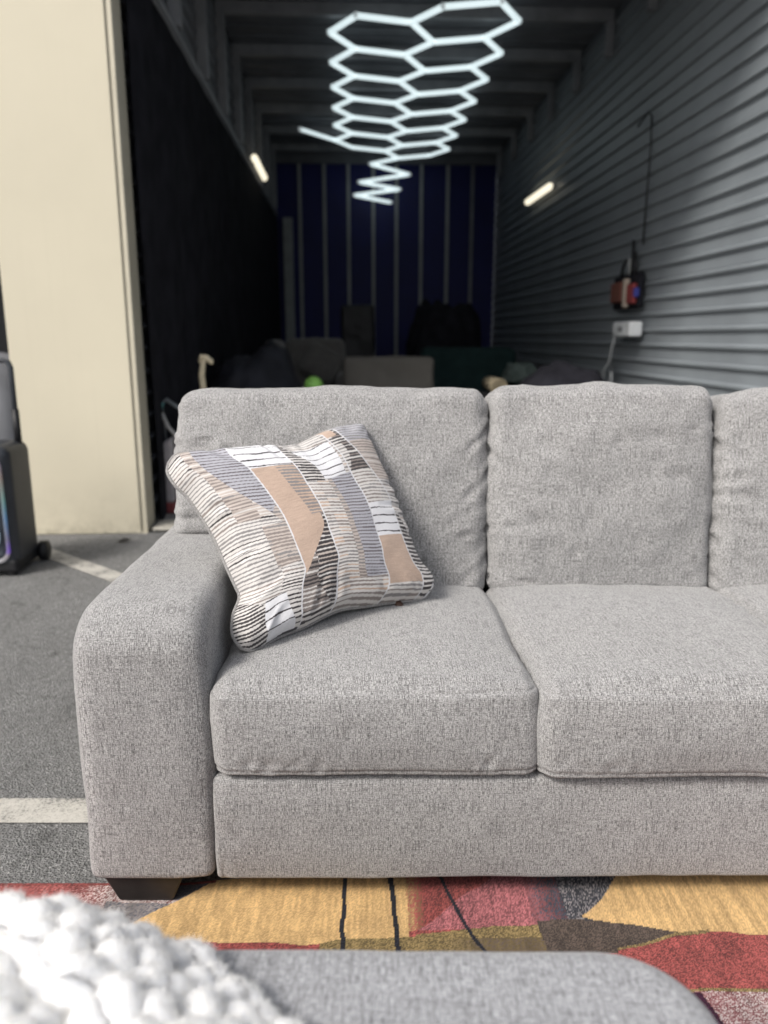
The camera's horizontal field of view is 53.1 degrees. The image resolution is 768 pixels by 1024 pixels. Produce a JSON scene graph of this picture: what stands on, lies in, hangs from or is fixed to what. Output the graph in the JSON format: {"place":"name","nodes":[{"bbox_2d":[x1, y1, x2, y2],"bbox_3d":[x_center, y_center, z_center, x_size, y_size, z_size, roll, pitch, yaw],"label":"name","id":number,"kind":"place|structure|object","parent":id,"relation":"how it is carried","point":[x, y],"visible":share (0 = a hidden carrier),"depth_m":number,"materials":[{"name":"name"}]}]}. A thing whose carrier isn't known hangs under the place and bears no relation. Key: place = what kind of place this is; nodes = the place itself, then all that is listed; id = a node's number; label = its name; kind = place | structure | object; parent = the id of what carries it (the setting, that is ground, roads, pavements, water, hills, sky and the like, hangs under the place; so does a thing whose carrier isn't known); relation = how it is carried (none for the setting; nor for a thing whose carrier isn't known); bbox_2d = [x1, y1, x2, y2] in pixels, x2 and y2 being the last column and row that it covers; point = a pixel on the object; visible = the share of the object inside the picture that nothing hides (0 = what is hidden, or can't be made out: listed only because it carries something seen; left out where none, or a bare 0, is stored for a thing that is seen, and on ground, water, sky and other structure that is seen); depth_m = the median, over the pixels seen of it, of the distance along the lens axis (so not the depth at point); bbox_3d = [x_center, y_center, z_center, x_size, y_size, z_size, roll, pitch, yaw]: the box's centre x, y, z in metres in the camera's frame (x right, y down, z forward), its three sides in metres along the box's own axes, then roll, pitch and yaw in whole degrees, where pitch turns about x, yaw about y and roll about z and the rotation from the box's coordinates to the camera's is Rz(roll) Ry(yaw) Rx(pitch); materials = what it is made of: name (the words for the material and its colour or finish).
{"place":"outdoors","nodes":[
{"label":"outdoors","id":0,"kind":"place"},
{"bbox_2d":[0,352,13,439],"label":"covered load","id":1,"kind":"object","parent":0,"point":[6,427],"visible":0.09,"depth_m":5.05},
{"bbox_2d":[0,530,239,882],"bbox_3d":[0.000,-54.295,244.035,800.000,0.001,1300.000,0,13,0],"label":"asphalt ground","id":2,"kind":"structure","parent":0,"point":[44,604],"depth_m":2.44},
{"bbox_2d":[0,358,51,575],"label":"trolley speaker","id":3,"kind":"object","parent":2,"relation":"on","point":[21,547],"visible":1,"depth_m":3.69},
{"bbox_2d":[0,798,87,822],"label":"painted parking line","id":4,"kind":"object","parent":2,"relation":"on","point":[43,810],"depth_m":1.86,"materials":[{"name":"paint"}]},
{"bbox_2d":[49,548,121,581],"bbox_3d":[-0.680,0.424,3.173,3.094,0.001,0.105,11,17,39],"label":"painted diagonal line","id":5,"kind":"object","parent":2,"relation":"on","point":[110,575],"depth_m":3.84,"materials":[{"name":"paint"}]},
{"bbox_2d":[0,0,767,534],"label":"storage building","id":6,"kind":"structure","parent":2,"relation":"on","point":[570,94],"depth_m":6.78,"materials":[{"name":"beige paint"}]},
{"bbox_2d":[125,0,281,519],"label":"hanging curtain","id":7,"kind":"object","parent":6,"relation":"hanging from","point":[208,229],"visible":0.73,"depth_m":5.58,"materials":[{"name":"black fabric"}]},
{"bbox_2d":[250,154,266,180],"bbox_3d":[-1.604,-4.423,9.900,0.089,0.084,1.200,-1,13,-3],"label":"wall light","id":8,"kind":"object","parent":6,"relation":"attached to","point":[258,167],"visible":1,"depth_m":9.72,"materials":[{"name":"white plastic"}]},
{"bbox_2d":[298,0,521,203],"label":"hexagon light","id":9,"kind":"object","parent":6,"relation":"hanging from","point":[442,6],"visible":1,"depth_m":8.76,"materials":[{"name":"white plastic"}]},
{"bbox_2d":[525,183,553,204],"bbox_3d":[2.024,-4.164,10.090,0.089,0.094,1.201,-1,13,-3],"label":"wall light","id":10,"kind":"object","parent":6,"relation":"attached to","point":[540,193],"visible":1,"depth_m":9.93,"materials":[{"name":"white plastic"}]},
{"bbox_2d":[612,321,641,336],"bbox_3d":[2.178,-1.640,6.903,0.126,0.130,0.440,-1,13,-3],"label":"white charger","id":11,"kind":"object","parent":6,"relation":"attached to","point":[628,329],"visible":1,"depth_m":6.72,"materials":[{"name":"plastic"}]},
{"bbox_2d":[602,337,614,381],"bbox_3d":[2.142,-1.159,7.420,0.032,1.132,0.222,-3,13,-11],"label":"dangling cord","id":12,"kind":"object","parent":11,"relation":"hanging from","point":[609,362],"visible":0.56,"depth_m":7.29,"materials":[{"name":"grey plastic"}]},
{"bbox_2d":[610,240,644,309],"bbox_3d":[2.190,-2.132,6.920,0.095,0.591,0.690,-1,13,-3],"label":"hanging tool caddy","id":13,"kind":"object","parent":6,"relation":"hanging from","point":[627,291],"visible":1,"depth_m":6.84,"materials":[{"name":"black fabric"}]},
{"bbox_2d":[637,112,652,244],"bbox_3d":[2.229,-2.866,6.665,0.018,1.077,0.388,0,13,-1],"label":"power cable","id":14,"kind":"object","parent":6,"relation":"attached to","point":[649,113],"visible":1,"depth_m":6.50,"materials":[{"name":"black plastic"}]},
{"bbox_2d":[0,875,767,1023],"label":"area rug","id":15,"kind":"object","parent":2,"relation":"on","point":[703,939],"visible":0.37,"depth_m":1.51,"materials":[{"name":"multicolored patterned woven carpet fabric"}]},
{"bbox_2d":[73,381,767,899],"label":"grey sofa","id":16,"kind":"object","parent":15,"relation":"on","point":[561,669],"visible":0.87,"depth_m":1.51,"materials":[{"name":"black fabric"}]},
{"bbox_2d":[165,424,433,651],"bbox_3d":[-0.169,0.033,1.735,0.558,0.415,0.303,-10,16,-37],"label":"throw pillow","id":17,"kind":"object","parent":16,"relation":"on","point":[309,532],"visible":1,"depth_m":1.63,"materials":[{"name":"multicoloured fabric"}]},
{"bbox_2d":[214,950,717,1023],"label":"grey ottoman","id":18,"kind":"object","parent":15,"relation":"on","point":[376,987],"visible":0.66,"depth_m":0.80,"materials":[{"name":"grey woven cloth"},{"name":"dark stained wood"}]},
{"bbox_2d":[0,887,305,1023],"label":"knit blanket","id":19,"kind":"object","parent":18,"relation":"on","point":[67,959],"visible":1,"depth_m":0.72,"materials":[{"name":"white fabric"}]},
{"bbox_2d":[152,513,175,527],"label":"concrete floor","id":20,"kind":"structure","parent":0,"point":[168,516],"depth_m":4.87,"materials":[{"name":"grey concrete"}]},
{"bbox_2d":[164,436,175,512],"bbox_3d":[-1.433,-0.251,5.005,0.184,0.492,0.217,-1,13,-3],"label":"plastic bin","id":21,"kind":"object","parent":20,"relation":"on","point":[169,445],"visible":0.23,"depth_m":4.92,"materials":[{"name":"grey plastic"}]},
{"bbox_2d":[162,398,178,439],"bbox_3d":[-1.195,-0.373,4.988,0.494,0.744,0.245,-1,13,-3],"label":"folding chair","id":22,"kind":"object","parent":20,"relation":"on","point":[165,421],"visible":0.01,"depth_m":4.83,"materials":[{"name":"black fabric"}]},
{"bbox_2d":[198,354,212,388],"bbox_3d":[-1.116,-0.499,4.934,0.097,1.008,0.090,-1,13,-3],"label":"hooked cane","id":23,"kind":"object","parent":20,"relation":"on","point":[203,360],"visible":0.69,"depth_m":4.80,"materials":[{"name":"beige wood"}]},
{"bbox_2d":[209,340,301,388],"bbox_3d":[-1.056,-0.897,6.502,0.906,1.089,1.729,-1,13,-3],"label":"covered pile","id":24,"kind":"object","parent":20,"relation":"on","point":[268,364],"visible":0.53,"depth_m":5.99,"materials":[{"name":"black fabric"}]},
{"bbox_2d":[265,337,344,386],"bbox_3d":[-0.875,-1.511,9.162,1.012,1.112,0.897,-1,13,-3],"label":"grey armchair","id":25,"kind":"object","parent":20,"relation":"on","point":[322,359],"visible":0.2,"depth_m":9.24,"materials":[{"name":"fabric"}]},
{"bbox_2d":[340,305,374,356],"bbox_3d":[-0.343,-2.018,10.408,0.650,1.544,0.640,-1,13,-3],"label":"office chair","id":26,"kind":"object","parent":20,"relation":"on","point":[357,323],"visible":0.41,"depth_m":10.48,"materials":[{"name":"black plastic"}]},
{"bbox_2d":[342,355,433,387],"bbox_3d":[0.025,-1.084,7.633,0.922,0.937,0.928,-1,13,-3],"label":"slipcovered loveseat","id":27,"kind":"object","parent":20,"relation":"on","point":[398,371],"visible":0.22,"depth_m":7.13,"materials":[{"name":"grey fabric"}]},
{"bbox_2d":[406,298,481,355],"bbox_3d":[0.882,-2.322,11.418,1.202,1.689,1.093,-1,13,-3],"label":"covered stack","id":28,"kind":"object","parent":20,"relation":"on","point":[437,323],"visible":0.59,"depth_m":11.03,"materials":[{"name":"black fabric"}]},
{"bbox_2d":[420,347,519,390],"bbox_3d":[0.991,-1.356,8.716,1.217,1.007,0.880,-1,13,-3],"label":"teal sofa","id":29,"kind":"object","parent":20,"relation":"on","point":[467,367],"visible":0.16,"depth_m":8.84,"materials":[{"name":"fabric"}]},
{"bbox_2d":[502,362,536,381],"bbox_3d":[1.495,-1.540,8.401,0.432,0.202,0.641,-1,13,-3],"label":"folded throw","id":30,"kind":"object","parent":29,"relation":"on","point":[517,372],"visible":0.86,"depth_m":8.17,"materials":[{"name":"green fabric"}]},
{"bbox_2d":[519,360,604,385],"bbox_3d":[1.517,-0.846,6.654,0.853,0.922,1.246,-1,13,-3],"label":"black bundle","id":31,"kind":"object","parent":20,"relation":"on","point":[556,372],"visible":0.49,"depth_m":6.27,"materials":[{"name":"fabric"}]},
{"bbox_2d":[304,376,322,386],"bbox_3d":[-0.545,-0.980,5.962,0.144,0.144,0.144,0,13,0],"label":"green ball","id":32,"kind":"object","parent":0,"point":[313,381],"visible":0.57,"depth_m":5.91,"materials":[{"name":"plastic"}]},
{"bbox_2d":[479,391,490,398],"bbox_3d":[0.989,-0.773,7.010,0.360,0.624,0.580,-1,13,-3],"label":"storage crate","id":33,"kind":"object","parent":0,"point":[484,394],"visible":0.02,"depth_m":6.83,"materials":[{"name":"black plastic"}]},
{"bbox_2d":[482,376,506,391],"bbox_3d":[0.989,-1.143,6.926,0.160,0.163,0.500,-1,13,-3],"label":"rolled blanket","id":34,"kind":"object","parent":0,"point":[491,383],"visible":0.73,"depth_m":6.76,"materials":[{"name":"beige fabric"}]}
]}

